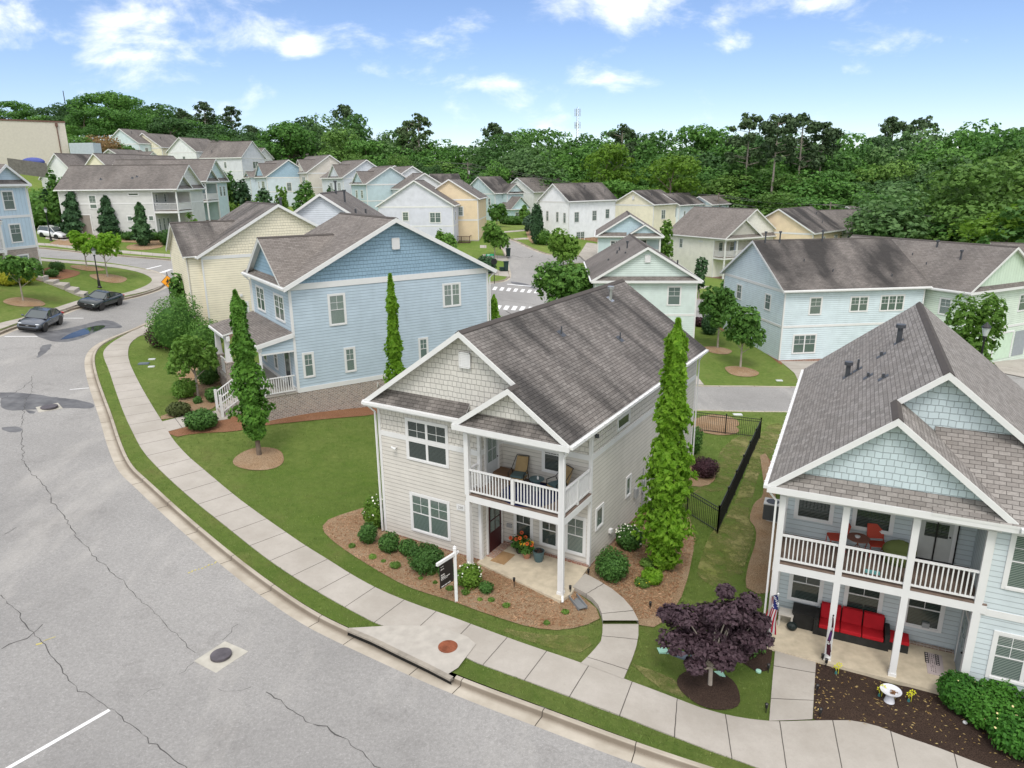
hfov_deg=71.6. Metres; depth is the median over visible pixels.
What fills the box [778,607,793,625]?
plastic table
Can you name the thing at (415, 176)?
pale far gable house
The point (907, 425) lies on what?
aqua porch house
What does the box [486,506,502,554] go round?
door
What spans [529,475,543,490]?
side table
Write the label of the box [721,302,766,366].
street tree
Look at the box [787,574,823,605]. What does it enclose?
window
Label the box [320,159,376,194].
silver dormer house
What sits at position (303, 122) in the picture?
wood tree
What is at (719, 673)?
utility box lid
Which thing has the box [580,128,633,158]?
wood tree
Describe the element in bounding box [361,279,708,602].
grey porch house
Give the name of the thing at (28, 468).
road crack
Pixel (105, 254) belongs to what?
kerb
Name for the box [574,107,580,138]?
cell tower
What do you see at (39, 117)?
wood tree
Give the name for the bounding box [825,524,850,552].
balcony chair
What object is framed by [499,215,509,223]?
shrub
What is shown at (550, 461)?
window
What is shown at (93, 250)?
street lamp
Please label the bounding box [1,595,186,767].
road crack
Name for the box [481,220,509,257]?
street tree
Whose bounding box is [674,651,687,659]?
utility box lid
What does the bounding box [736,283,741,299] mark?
window
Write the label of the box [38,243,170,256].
sidewalk
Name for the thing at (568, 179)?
wood tree
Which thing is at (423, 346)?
window
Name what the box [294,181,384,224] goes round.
pale grey gable house
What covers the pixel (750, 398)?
lane
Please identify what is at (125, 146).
scrub
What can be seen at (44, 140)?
warehouse
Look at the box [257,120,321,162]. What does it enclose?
wood tree
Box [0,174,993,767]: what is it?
ground
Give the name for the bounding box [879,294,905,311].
window
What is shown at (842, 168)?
wood tree
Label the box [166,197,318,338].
cream house
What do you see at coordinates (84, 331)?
puddle
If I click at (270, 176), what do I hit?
blue dormer house
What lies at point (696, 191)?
wood tree
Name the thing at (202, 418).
shrub
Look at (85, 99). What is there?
wood tree
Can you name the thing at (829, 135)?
tree
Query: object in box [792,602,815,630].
storage box
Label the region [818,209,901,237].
pale dormer house
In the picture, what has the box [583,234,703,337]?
mint lap house
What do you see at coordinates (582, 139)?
wood tree
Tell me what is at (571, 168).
wood tree
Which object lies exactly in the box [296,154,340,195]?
beige dormer house
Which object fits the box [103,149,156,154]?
gable roof house
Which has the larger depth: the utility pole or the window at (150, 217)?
the utility pole
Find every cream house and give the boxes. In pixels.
[139,133,176,155]
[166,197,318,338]
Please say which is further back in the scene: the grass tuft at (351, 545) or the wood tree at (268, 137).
the wood tree at (268, 137)
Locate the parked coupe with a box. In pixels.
[77,289,124,310]
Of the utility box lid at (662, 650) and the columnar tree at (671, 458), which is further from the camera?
the columnar tree at (671, 458)
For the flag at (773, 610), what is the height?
1.679 m
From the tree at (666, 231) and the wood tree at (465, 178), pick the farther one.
the wood tree at (465, 178)
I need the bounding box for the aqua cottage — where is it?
[594,211,664,252]
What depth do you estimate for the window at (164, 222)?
101.01 m
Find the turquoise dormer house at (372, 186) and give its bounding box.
[349,166,406,210]
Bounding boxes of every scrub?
[26,187,61,227]
[67,134,93,151]
[80,134,123,152]
[117,143,135,149]
[229,201,239,211]
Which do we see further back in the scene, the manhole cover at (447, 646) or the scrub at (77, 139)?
the scrub at (77, 139)
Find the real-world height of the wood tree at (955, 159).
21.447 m
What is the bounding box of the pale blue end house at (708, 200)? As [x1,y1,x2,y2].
[696,195,730,206]
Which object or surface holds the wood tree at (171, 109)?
on the ground at (712, 372)
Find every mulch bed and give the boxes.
[36,268,79,281]
[50,238,161,245]
[161,368,223,418]
[168,407,376,436]
[323,508,599,629]
[526,231,532,242]
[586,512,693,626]
[689,465,715,486]
[744,649,771,671]
[746,453,776,593]
[813,663,1023,767]
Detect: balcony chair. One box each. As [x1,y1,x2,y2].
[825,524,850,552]
[865,523,884,557]
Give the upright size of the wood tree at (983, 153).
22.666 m
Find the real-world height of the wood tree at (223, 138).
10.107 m
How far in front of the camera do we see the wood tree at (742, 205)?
143.38 m
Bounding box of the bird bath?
[880,683,901,704]
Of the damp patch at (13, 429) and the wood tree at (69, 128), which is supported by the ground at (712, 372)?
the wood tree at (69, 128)
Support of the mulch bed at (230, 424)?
on the ground at (712, 372)
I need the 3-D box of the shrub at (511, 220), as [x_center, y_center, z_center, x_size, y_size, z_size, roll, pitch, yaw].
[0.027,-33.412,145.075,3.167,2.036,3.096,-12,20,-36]
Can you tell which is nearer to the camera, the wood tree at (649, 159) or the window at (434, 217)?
the window at (434, 217)
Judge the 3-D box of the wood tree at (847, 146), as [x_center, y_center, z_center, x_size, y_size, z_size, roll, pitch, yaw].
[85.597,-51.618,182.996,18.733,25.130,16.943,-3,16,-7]
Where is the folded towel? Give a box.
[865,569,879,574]
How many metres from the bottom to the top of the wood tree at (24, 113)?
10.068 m
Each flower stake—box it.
[834,662,842,673]
[877,684,886,696]
[906,689,915,701]
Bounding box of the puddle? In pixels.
[60,325,104,339]
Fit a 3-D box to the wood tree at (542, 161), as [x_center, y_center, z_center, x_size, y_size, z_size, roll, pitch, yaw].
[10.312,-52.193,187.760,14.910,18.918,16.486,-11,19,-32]
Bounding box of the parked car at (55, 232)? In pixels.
[37,225,69,238]
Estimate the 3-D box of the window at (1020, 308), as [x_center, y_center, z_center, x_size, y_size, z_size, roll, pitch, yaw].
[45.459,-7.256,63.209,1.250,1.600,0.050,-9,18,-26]
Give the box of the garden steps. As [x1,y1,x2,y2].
[36,275,87,297]
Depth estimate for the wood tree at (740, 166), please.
157.96 m
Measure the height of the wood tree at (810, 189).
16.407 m
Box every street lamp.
[43,207,52,240]
[91,247,101,287]
[981,322,991,354]
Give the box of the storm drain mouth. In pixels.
[348,633,450,683]
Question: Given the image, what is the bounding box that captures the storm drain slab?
[352,625,475,673]
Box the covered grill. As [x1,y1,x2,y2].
[882,540,916,567]
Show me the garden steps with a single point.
(67, 287)
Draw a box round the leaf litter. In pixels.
[814,667,1022,765]
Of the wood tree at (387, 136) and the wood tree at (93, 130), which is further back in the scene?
the wood tree at (387, 136)
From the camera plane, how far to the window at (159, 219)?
99.68 m
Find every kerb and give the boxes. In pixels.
[0,257,166,336]
[37,247,170,260]
[84,320,348,641]
[446,675,713,767]
[488,247,510,283]
[509,238,579,256]
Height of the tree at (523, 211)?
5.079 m
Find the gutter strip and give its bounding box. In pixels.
[338,635,453,690]
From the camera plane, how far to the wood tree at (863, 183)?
143.50 m
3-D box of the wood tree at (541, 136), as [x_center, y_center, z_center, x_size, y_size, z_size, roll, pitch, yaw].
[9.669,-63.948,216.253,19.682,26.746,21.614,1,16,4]
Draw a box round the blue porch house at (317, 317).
[208,212,496,420]
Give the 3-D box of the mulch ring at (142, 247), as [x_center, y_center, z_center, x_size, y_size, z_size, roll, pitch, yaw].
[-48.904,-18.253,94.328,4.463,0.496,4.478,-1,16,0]
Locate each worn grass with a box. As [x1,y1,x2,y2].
[476,619,591,651]
[633,664,680,693]
[694,436,749,492]
[698,423,781,584]
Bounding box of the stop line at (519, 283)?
[511,281,537,289]
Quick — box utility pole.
[712,193,724,205]
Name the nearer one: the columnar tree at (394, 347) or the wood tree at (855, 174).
the columnar tree at (394, 347)
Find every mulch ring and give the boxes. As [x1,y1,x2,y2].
[3,297,44,306]
[70,265,104,270]
[89,274,126,282]
[126,243,162,249]
[233,447,283,469]
[677,669,739,709]
[693,418,738,434]
[702,415,738,426]
[705,346,731,353]
[725,366,758,376]
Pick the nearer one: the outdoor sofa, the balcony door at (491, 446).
the outdoor sofa
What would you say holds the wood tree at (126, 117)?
on the ground at (712, 372)
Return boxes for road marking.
[5,336,37,336]
[6,709,109,767]
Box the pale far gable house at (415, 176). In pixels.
[390,173,441,193]
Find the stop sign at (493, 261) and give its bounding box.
[486,254,496,283]
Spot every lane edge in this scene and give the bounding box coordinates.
[694,410,787,411]
[696,385,795,387]
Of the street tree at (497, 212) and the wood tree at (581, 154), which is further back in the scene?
the wood tree at (581, 154)
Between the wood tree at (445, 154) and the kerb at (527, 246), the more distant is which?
the wood tree at (445, 154)
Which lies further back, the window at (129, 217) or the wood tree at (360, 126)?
the wood tree at (360, 126)
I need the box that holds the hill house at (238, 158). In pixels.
[166,137,265,188]
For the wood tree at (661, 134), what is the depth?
190.76 m
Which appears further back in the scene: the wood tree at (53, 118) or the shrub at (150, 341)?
the wood tree at (53, 118)
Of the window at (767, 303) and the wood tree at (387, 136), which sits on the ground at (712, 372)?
the wood tree at (387, 136)
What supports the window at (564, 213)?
in the white house at (583, 211)
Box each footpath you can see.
[162,410,227,430]
[573,573,638,623]
[581,624,637,678]
[769,651,815,720]
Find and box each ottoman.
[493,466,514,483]
[888,630,909,653]
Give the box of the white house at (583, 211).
[537,182,617,241]
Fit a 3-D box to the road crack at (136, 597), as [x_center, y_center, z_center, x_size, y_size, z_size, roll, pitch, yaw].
[-14.444,7.647,26.726,9.947,1.051,0.194,12,21,38]
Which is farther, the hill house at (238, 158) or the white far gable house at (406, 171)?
the hill house at (238, 158)
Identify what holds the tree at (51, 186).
on the ground at (712, 372)
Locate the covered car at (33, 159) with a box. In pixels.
[23,157,44,162]
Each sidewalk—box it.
[0,258,163,329]
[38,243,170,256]
[103,322,990,767]
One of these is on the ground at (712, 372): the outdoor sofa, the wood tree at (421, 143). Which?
the wood tree at (421, 143)
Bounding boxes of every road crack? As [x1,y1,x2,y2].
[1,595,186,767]
[21,376,75,533]
[75,536,193,651]
[266,692,379,767]
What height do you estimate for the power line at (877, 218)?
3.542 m
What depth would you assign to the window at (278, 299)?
41.85 m
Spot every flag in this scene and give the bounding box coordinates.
[766,593,778,634]
[826,615,833,655]
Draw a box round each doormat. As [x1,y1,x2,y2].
[490,551,514,564]
[924,652,944,675]
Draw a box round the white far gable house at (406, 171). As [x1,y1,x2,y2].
[393,166,422,176]
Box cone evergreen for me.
[530,203,543,243]
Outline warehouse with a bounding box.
[0,119,69,164]
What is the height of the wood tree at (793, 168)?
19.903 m
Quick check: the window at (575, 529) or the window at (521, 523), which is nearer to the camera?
the window at (575, 529)
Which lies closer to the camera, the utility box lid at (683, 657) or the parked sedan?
the utility box lid at (683, 657)
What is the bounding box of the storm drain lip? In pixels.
[347,628,452,680]
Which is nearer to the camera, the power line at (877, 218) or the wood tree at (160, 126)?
the power line at (877, 218)
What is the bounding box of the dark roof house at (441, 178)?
[429,174,459,182]
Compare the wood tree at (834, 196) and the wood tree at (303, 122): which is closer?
the wood tree at (834, 196)
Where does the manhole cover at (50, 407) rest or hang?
on the road at (114, 645)
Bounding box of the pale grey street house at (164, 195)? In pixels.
[53,164,205,237]
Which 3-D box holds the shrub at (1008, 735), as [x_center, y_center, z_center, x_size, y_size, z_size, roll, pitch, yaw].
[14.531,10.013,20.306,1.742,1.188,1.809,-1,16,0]
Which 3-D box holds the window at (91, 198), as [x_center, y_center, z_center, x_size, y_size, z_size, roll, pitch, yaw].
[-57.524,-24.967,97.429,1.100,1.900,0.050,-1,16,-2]
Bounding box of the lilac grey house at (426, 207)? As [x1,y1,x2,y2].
[375,180,460,240]
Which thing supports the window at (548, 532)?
in the grey porch house at (553, 388)
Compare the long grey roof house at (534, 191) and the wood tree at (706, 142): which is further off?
the wood tree at (706, 142)
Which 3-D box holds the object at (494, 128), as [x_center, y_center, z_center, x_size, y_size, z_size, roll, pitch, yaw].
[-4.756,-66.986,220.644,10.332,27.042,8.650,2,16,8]
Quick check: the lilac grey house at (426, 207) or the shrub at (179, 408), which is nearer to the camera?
the shrub at (179, 408)
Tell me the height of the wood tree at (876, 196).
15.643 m
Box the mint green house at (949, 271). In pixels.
[850,234,1023,364]
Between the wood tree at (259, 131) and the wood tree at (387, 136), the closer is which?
the wood tree at (387, 136)
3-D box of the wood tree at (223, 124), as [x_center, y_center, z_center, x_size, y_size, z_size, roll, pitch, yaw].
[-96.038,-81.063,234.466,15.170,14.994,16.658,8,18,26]
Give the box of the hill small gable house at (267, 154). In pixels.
[259,148,273,160]
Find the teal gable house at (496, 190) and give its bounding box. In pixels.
[470,176,531,220]
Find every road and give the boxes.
[0,249,644,767]
[488,240,708,318]
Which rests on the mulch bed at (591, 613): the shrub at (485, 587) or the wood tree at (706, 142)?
the shrub at (485, 587)
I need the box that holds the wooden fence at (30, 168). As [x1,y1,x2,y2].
[7,158,47,177]
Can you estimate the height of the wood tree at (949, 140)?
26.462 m
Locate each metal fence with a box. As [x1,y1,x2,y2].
[685,488,718,530]
[693,412,761,438]
[717,420,760,532]
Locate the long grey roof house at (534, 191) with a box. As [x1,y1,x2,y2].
[511,177,561,212]
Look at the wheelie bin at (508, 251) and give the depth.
106.15 m
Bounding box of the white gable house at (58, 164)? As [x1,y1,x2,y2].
[38,153,91,188]
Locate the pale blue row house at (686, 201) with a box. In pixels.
[663,191,704,222]
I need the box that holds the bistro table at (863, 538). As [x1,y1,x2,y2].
[847,532,869,559]
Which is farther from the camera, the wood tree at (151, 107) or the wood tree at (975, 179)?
the wood tree at (151, 107)
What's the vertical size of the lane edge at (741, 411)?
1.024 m
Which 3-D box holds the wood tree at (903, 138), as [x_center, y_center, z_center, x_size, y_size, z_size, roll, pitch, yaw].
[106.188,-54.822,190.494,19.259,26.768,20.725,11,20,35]
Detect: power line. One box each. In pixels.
[510,171,708,194]
[715,195,836,208]
[824,204,988,225]
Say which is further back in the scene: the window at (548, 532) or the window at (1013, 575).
the window at (548, 532)
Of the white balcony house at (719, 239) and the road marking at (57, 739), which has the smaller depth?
the road marking at (57, 739)
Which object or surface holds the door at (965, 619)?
in the aqua porch house at (907, 425)
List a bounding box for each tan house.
[435,179,487,242]
[765,206,845,238]
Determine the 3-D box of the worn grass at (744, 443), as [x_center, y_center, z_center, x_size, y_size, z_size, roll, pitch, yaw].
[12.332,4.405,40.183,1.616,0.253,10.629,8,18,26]
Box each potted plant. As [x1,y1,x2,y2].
[509,531,526,553]
[517,538,534,558]
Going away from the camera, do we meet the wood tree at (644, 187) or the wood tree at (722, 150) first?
the wood tree at (644, 187)
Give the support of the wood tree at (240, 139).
on the ground at (712, 372)
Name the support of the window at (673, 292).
in the mint lap house at (665, 284)
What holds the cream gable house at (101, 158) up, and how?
on the ground at (712, 372)
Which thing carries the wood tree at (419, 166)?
on the ground at (712, 372)
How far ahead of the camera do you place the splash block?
26.09 m
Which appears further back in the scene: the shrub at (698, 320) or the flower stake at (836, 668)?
the shrub at (698, 320)
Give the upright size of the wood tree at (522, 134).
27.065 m
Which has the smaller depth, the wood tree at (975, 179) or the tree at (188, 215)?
the tree at (188, 215)
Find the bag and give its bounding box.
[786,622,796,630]
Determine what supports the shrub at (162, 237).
on the mulch bed at (67, 242)
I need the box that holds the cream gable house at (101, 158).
[85,153,175,164]
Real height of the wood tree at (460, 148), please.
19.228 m
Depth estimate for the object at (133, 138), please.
181.31 m
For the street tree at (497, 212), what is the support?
on the ground at (712, 372)
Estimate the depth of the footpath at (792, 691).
22.77 m
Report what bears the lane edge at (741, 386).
on the lane
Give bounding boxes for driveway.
[45,236,67,240]
[483,254,506,260]
[488,270,509,276]
[579,243,596,259]
[781,361,816,379]
[993,359,1023,376]
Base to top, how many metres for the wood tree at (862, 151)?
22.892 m
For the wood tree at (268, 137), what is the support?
on the ground at (712, 372)
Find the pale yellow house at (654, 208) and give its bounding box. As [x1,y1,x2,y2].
[615,189,677,232]
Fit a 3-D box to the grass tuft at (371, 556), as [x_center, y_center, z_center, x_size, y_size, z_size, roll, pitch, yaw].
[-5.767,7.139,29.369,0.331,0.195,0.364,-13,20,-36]
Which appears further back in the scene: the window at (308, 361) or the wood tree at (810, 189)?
the wood tree at (810, 189)
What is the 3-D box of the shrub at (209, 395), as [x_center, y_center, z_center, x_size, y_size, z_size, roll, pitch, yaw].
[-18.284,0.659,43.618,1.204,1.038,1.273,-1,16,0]
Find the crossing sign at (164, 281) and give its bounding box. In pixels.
[161,272,173,293]
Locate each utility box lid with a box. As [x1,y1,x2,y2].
[138,362,149,364]
[657,647,668,653]
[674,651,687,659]
[714,671,725,676]
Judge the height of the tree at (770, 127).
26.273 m
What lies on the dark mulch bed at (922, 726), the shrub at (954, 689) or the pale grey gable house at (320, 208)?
the shrub at (954, 689)
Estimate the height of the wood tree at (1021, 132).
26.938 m
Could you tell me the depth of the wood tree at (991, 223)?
92.90 m
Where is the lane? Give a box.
[694,365,1023,410]
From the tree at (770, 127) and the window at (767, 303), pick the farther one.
the tree at (770, 127)
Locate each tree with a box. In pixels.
[0,100,33,118]
[0,255,45,300]
[9,109,39,119]
[27,106,71,120]
[27,114,50,119]
[39,188,61,225]
[44,115,78,126]
[45,168,62,223]
[48,102,83,136]
[53,191,84,236]
[62,93,108,127]
[64,109,106,139]
[65,125,79,137]
[66,230,93,266]
[80,123,106,139]
[81,231,122,276]
[82,107,125,139]
[83,90,142,128]
[95,195,119,234]
[99,109,151,134]
[101,95,153,122]
[129,201,155,245]
[132,114,168,133]
[135,103,172,132]
[146,104,195,135]
[146,117,194,137]
[163,334,220,395]
[168,273,184,306]
[172,119,206,137]
[176,113,218,128]
[180,124,227,137]
[182,134,218,141]
[185,212,197,221]
[203,114,244,134]
[203,124,243,140]
[208,134,231,140]
[223,170,236,202]
[225,137,250,140]
[226,289,275,454]
[228,130,261,140]
[229,179,251,206]
[238,125,263,134]
[243,136,273,144]
[251,194,259,201]
[255,131,304,163]
[256,188,272,202]
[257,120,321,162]
[274,185,289,208]
[276,116,331,142]
[291,180,314,210]
[296,113,356,157]
[314,127,368,161]
[330,116,370,147]
[333,112,380,148]
[344,139,401,165]
[344,153,358,160]
[350,153,373,163]
[364,141,398,162]
[371,153,389,165]
[374,130,406,158]
[376,129,424,157]
[383,146,434,169]
[383,273,405,382]
[387,153,415,167]
[390,135,437,159]
[408,139,462,173]
[411,161,426,171]
[421,164,443,174]
[424,160,461,179]
[435,145,466,166]
[443,168,472,180]
[456,146,478,166]
[459,145,488,169]
[460,142,507,178]
[460,174,471,184]
[467,132,525,168]
[475,152,527,180]
[479,159,511,182]
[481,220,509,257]
[487,203,507,222]
[489,294,502,320]
[490,145,568,183]
[494,134,538,162]
[500,148,536,165]
[503,128,547,150]
[515,127,572,160]
[519,204,530,222]
[522,214,530,235]
[530,258,592,301]
[532,149,578,172]
[538,129,580,166]
[539,171,581,186]
[548,228,581,264]
[550,145,597,182]
[569,133,603,162]
[570,145,605,176]
[570,168,607,182]
[572,141,640,193]
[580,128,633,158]
[589,162,635,193]
[602,179,641,198]
[614,132,667,152]
[617,141,670,172]
[624,161,662,188]
[627,129,688,174]
[631,317,698,570]
[636,185,652,189]
[637,153,706,195]
[642,157,699,191]
[652,152,691,175]
[655,583,774,685]
[660,219,673,259]
[664,151,728,174]
[666,135,705,154]
[674,123,728,159]
[682,166,711,195]
[690,183,706,196]
[691,126,738,153]
[694,256,708,297]
[695,167,748,202]
[696,143,759,171]
[697,172,760,208]
[699,285,738,347]
[707,154,770,207]
[711,132,760,150]
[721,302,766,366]
[722,146,782,168]
[726,203,747,207]
[729,176,784,211]
[734,133,785,172]
[747,160,794,209]
[752,174,831,210]
[753,191,816,215]
[757,133,809,152]
[759,142,796,179]
[766,141,832,187]
[772,152,833,179]
[777,169,855,206]
[783,195,842,209]
[802,182,880,208]
[804,150,861,176]
[804,169,855,192]
[807,200,847,209]
[808,154,880,187]
[818,130,854,150]
[833,132,873,163]
[835,132,867,153]
[837,143,906,175]
[837,181,920,204]
[840,221,898,237]
[841,170,896,191]
[843,183,972,241]
[849,205,950,240]
[851,159,919,191]
[851,191,929,210]
[856,134,918,164]
[865,143,921,182]
[865,177,932,201]
[871,161,939,186]
[883,129,936,161]
[889,157,1023,241]
[891,139,955,178]
[896,179,950,207]
[903,125,948,158]
[904,153,971,183]
[909,204,1019,242]
[914,146,981,178]
[919,223,968,239]
[925,129,984,158]
[929,164,991,188]
[944,292,1008,361]
[947,202,1023,242]
[948,118,1013,156]
[953,128,1023,166]
[954,147,1000,169]
[960,148,1023,205]
[965,127,1023,149]
[976,199,1023,243]
[985,135,1023,156]
[991,151,1023,173]
[1000,127,1023,145]
[1008,152,1023,199]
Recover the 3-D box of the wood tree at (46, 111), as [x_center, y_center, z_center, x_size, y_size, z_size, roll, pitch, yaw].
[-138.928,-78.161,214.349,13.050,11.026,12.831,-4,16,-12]
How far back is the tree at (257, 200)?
102.15 m
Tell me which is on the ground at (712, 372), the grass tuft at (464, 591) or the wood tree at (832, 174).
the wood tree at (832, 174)
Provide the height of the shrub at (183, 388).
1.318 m
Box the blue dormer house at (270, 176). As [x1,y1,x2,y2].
[243,159,301,205]
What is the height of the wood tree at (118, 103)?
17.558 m
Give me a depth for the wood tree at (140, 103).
231.75 m
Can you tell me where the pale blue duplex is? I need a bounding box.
[720,230,932,360]
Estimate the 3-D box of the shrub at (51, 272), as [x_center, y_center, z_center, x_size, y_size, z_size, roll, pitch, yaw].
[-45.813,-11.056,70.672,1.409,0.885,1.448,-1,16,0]
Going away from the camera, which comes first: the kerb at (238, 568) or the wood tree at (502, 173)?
the kerb at (238, 568)
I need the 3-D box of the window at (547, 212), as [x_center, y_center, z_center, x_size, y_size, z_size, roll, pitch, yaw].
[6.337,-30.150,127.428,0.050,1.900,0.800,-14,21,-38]
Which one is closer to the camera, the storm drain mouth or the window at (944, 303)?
the storm drain mouth
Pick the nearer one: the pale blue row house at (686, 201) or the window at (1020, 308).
the window at (1020, 308)
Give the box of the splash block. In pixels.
[569,593,586,610]
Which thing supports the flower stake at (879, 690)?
on the dark mulch bed at (922, 726)
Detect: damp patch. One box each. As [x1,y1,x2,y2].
[0,392,93,410]
[2,426,21,431]
[34,320,121,341]
[37,344,51,357]
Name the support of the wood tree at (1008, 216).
on the ground at (712, 372)
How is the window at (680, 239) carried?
in the white balcony house at (719, 239)
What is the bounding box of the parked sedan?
[17,306,63,331]
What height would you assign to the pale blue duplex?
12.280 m
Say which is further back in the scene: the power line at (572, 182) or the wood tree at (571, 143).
the wood tree at (571, 143)
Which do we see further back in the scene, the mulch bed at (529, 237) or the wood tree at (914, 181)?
the wood tree at (914, 181)
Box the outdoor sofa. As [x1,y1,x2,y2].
[813,601,889,651]
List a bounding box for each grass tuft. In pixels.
[348,543,355,547]
[368,553,376,559]
[389,561,400,568]
[445,585,453,590]
[461,588,469,594]
[487,597,494,601]
[502,602,509,607]
[561,608,568,613]
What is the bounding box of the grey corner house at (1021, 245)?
[990,242,1023,251]
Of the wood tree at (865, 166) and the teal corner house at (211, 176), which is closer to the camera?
the teal corner house at (211, 176)
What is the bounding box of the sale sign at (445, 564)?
[436,545,458,602]
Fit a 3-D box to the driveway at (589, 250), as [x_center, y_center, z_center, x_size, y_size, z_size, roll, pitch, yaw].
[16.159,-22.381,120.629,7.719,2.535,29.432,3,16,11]
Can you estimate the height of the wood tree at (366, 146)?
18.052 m
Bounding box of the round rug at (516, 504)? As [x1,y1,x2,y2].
[500,482,557,506]
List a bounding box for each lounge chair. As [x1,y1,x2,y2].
[508,454,529,481]
[545,464,573,492]
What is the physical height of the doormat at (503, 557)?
0.018 m
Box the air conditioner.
[762,497,779,522]
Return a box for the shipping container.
[69,143,101,153]
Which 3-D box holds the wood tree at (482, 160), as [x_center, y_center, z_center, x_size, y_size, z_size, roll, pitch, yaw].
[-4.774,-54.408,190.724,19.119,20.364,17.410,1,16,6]
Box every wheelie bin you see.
[503,261,508,270]
[506,248,510,256]
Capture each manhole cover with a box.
[36,403,61,412]
[194,641,247,672]
[438,640,457,652]
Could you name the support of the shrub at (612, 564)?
on the mulch bed at (651, 621)
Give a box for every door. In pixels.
[284,352,292,387]
[484,437,499,484]
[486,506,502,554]
[916,520,958,562]
[954,610,969,672]
[992,332,1012,359]
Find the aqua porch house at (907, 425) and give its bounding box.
[763,302,1023,698]
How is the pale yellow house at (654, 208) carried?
on the ground at (712, 372)
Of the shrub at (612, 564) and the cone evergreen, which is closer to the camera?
the shrub at (612, 564)
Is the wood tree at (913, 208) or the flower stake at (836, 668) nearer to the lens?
the flower stake at (836, 668)
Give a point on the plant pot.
(538, 554)
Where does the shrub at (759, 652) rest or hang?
on the dark mulch bed at (761, 661)
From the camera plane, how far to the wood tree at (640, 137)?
198.87 m
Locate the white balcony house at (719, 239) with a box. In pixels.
[668,206,775,278]
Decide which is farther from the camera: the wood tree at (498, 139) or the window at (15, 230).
the wood tree at (498, 139)
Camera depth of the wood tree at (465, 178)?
173.55 m
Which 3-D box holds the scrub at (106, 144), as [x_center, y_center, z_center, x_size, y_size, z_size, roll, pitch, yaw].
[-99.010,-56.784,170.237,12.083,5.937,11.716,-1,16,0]
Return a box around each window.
[0,190,16,210]
[8,223,23,242]
[17,254,28,265]
[87,195,97,208]
[127,192,138,195]
[127,215,132,220]
[148,215,153,220]
[158,218,161,230]
[162,217,166,229]
[252,161,257,168]
[255,284,265,312]
[273,292,285,323]
[273,354,278,370]
[286,182,291,190]
[302,351,315,377]
[327,293,346,325]
[344,346,356,372]
[402,212,408,220]
[405,417,448,468]
[409,491,450,541]
[418,337,428,358]
[429,212,440,222]
[442,282,460,307]
[458,206,463,215]
[513,513,532,540]
[539,520,557,549]
[542,449,558,474]
[546,210,548,220]
[556,211,558,222]
[563,212,565,223]
[565,516,586,556]
[574,211,578,222]
[576,231,584,239]
[592,210,596,220]
[595,502,603,531]
[605,209,609,218]
[617,409,630,432]
[625,473,631,498]
[661,209,665,218]
[666,286,681,305]
[679,238,682,247]
[718,242,722,251]
[729,241,733,250]
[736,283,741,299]
[764,293,771,310]
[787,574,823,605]
[791,333,816,353]
[793,498,834,524]
[808,296,822,314]
[842,585,884,613]
[849,296,869,311]
[851,508,895,535]
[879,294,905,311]
[904,598,945,632]
[937,297,952,315]
[985,630,1023,685]
[1001,533,1023,592]
[1017,294,1023,311]
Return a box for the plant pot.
[533,548,544,562]
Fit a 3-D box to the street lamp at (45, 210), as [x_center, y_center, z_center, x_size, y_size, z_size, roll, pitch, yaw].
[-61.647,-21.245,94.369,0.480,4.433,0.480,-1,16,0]
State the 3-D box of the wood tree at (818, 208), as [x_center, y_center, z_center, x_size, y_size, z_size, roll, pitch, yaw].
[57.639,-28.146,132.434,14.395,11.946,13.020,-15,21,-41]
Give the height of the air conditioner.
0.985 m
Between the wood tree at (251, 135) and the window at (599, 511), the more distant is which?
the wood tree at (251, 135)
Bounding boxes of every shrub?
[0,272,16,285]
[18,275,36,284]
[44,268,58,276]
[48,261,65,270]
[120,231,133,239]
[143,323,163,346]
[145,293,203,351]
[150,231,159,239]
[157,229,167,244]
[165,401,190,416]
[169,378,196,398]
[181,407,218,430]
[185,317,223,349]
[192,396,202,403]
[196,366,219,384]
[204,385,224,401]
[357,522,377,543]
[361,494,383,527]
[378,531,399,554]
[398,538,416,556]
[406,541,444,576]
[435,228,443,239]
[438,232,457,248]
[457,561,482,590]
[477,255,496,272]
[478,580,493,594]
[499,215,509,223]
[504,216,518,224]
[535,228,550,244]
[594,544,630,582]
[615,523,643,551]
[634,576,650,588]
[639,557,653,567]
[641,566,663,585]
[691,426,703,453]
[692,455,720,478]
[695,317,702,326]
[701,315,717,334]
[749,631,767,658]
[935,669,987,718]
[963,685,1023,731]
[980,677,1018,698]
[984,705,1023,759]
[1017,689,1023,707]
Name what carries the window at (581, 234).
in the white house at (583, 211)
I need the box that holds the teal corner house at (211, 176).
[113,159,229,220]

